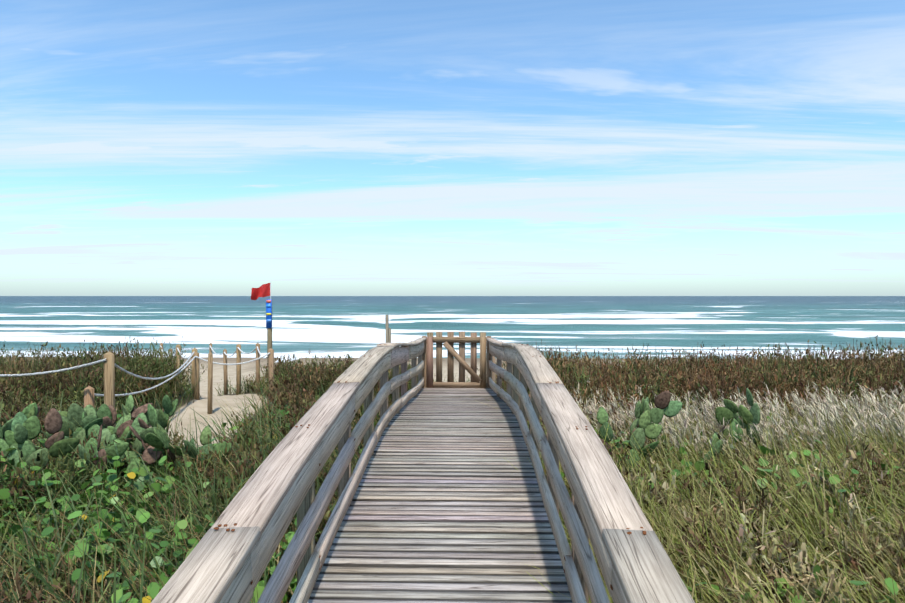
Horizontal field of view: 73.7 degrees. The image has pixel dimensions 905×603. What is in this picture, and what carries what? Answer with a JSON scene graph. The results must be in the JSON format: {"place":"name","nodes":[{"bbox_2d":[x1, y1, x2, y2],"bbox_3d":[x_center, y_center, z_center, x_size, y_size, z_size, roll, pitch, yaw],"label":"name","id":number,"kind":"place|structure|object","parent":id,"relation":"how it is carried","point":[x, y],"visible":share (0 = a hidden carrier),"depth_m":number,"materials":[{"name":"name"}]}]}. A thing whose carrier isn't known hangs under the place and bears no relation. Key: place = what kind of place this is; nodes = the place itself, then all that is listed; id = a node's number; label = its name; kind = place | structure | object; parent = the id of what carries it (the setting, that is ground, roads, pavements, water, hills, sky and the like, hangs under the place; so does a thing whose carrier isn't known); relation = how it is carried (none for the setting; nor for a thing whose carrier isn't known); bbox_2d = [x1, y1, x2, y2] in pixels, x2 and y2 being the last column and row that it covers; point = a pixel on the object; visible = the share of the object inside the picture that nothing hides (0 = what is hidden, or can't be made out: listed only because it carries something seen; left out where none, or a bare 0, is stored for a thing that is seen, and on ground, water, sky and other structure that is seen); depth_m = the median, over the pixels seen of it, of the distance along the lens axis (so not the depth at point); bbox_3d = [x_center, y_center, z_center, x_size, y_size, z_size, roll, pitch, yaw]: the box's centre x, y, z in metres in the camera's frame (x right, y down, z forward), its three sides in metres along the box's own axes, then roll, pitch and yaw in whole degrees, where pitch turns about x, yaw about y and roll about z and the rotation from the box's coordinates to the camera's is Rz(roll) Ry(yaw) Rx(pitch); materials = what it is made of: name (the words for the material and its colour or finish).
{"place":"outdoors","nodes":[
{"label":"outdoors","id":0,"kind":"place"},
{"bbox_2d":[0,357,903,602],"bbox_3d":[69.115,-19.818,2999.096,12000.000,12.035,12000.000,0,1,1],"label":"dune","id":1,"kind":"structure","parent":0,"point":[200,405],"depth_m":13.91,"materials":[{"name":"beige sand"}]},
{"bbox_2d":[0,395,231,487],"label":"prickly pear","id":2,"kind":"object","parent":1,"relation":"on","point":[19,431],"visible":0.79,"depth_m":6.78,"materials":[{"name":"green plant"}]},
{"bbox_2d":[84,343,273,426],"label":"fence posts","id":3,"kind":"object","parent":1,"relation":"on","point":[109,380],"visible":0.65,"depth_m":13.61,"materials":[{"name":"brown wood"}]},
{"bbox_2d":[0,345,269,395],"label":"fence ropes","id":4,"kind":"object","parent":3,"relation":"attached to","point":[76,367],"visible":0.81,"depth_m":10.16,"materials":[{"name":"grey fabric"}]},
{"bbox_2d":[267,328,271,371],"bbox_3d":[-5.478,1.574,18.093,0.150,3.277,0.150,0,1,1],"label":"flag pole","id":5,"kind":"object","parent":1,"relation":"on","point":[269,338],"visible":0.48,"depth_m":18.03,"materials":[{"name":"brown wood"}]},
{"bbox_2d":[251,283,269,299],"bbox_3d":[-5.752,-0.300,18.117,0.589,0.529,0.196,0,1,1],"label":"red flag","id":6,"kind":"object","parent":5,"relation":"attached to","point":[263,290],"visible":0.98,"depth_m":18.09,"materials":[{"name":"red fabric"}]},
{"bbox_2d":[266,299,271,327],"bbox_3d":[-5.480,0.367,17.999,0.165,0.860,0.020,0,1,1],"label":"warning sign","id":7,"kind":"object","parent":5,"relation":"attached to","point":[268,313],"visible":1,"depth_m":18.00,"materials":[{"name":"blue metal"}]},
{"bbox_2d":[385,315,390,371],"bbox_3d":[-1.436,1.608,13.507,0.123,2.620,0.070,0,1,-17],"label":"marker pole","id":8,"kind":"object","parent":1,"relation":"on","point":[388,334],"visible":0.27,"depth_m":13.48,"materials":[{"name":"brown wood"}]},
{"bbox_2d":[151,337,694,602],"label":"walkway railing","id":9,"kind":"object","parent":1,"relation":"on","point":[601,510],"visible":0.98,"depth_m":3.41,"materials":[{"name":"grey wood"}]},
{"bbox_2d":[214,341,645,589],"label":"screws","id":10,"kind":"object","parent":9,"relation":"on","point":[235,524],"visible":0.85,"depth_m":3.71,"materials":[{"name":"brown"}]},
{"bbox_2d":[422,332,490,387],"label":"gate","id":11,"kind":"structure","parent":9,"relation":"attached to","point":[449,341],"depth_m":12.08,"materials":[{"name":"brown wood"}]},
{"bbox_2d":[307,384,572,602],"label":"walkway deck","id":12,"kind":"structure","parent":1,"relation":"on","point":[446,505],"depth_m":4.68,"materials":[{"name":"grey wood"}]},
{"bbox_2d":[0,405,898,602],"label":"vine","id":13,"kind":"object","parent":1,"relation":"on","point":[153,588],"depth_m":5.45,"materials":[{"name":"green plant"}]},
{"bbox_2d":[0,335,904,602],"bbox_3d":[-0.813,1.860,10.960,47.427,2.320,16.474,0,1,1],"label":"dune grass","id":14,"kind":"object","parent":1,"relation":"on","point":[847,375],"visible":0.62,"depth_m":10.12,"materials":[{"name":"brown plant"}]},
{"bbox_2d":[597,391,682,471],"bbox_3d":[2.129,1.595,7.385,1.578,0.959,0.474,0,1,-27],"label":"prickly pear","id":15,"kind":"object","parent":1,"relation":"on","point":[643,425],"visible":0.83,"depth_m":7.37,"materials":[{"name":"green plant"}]},
{"bbox_2d":[701,388,760,473],"bbox_3d":[3.581,1.645,7.695,0.552,1.014,1.004,0,1,38],"label":"prickly pear","id":16,"kind":"object","parent":1,"relation":"on","point":[729,410],"visible":0.92,"depth_m":7.77,"materials":[{"name":"green plant"}]},
{"bbox_2d":[0,296,904,361],"bbox_3d":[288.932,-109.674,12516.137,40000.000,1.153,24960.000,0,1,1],"label":"sea water","id":17,"kind":"structure","parent":0,"point":[336,326],"depth_m":134.53,"materials":[{"name":"liquid"}]},
{"bbox_2d":[0,0,904,295],"label":"sky","id":18,"kind":"structure","parent":0,"point":[148,147],"materials":[{"name":"blue"}]},
{"bbox_2d":[569,378,904,488],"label":"plume grass","id":19,"kind":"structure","parent":0,"point":[889,415],"depth_m":8.41,"materials":[{"name":"beige plant"}]}
]}

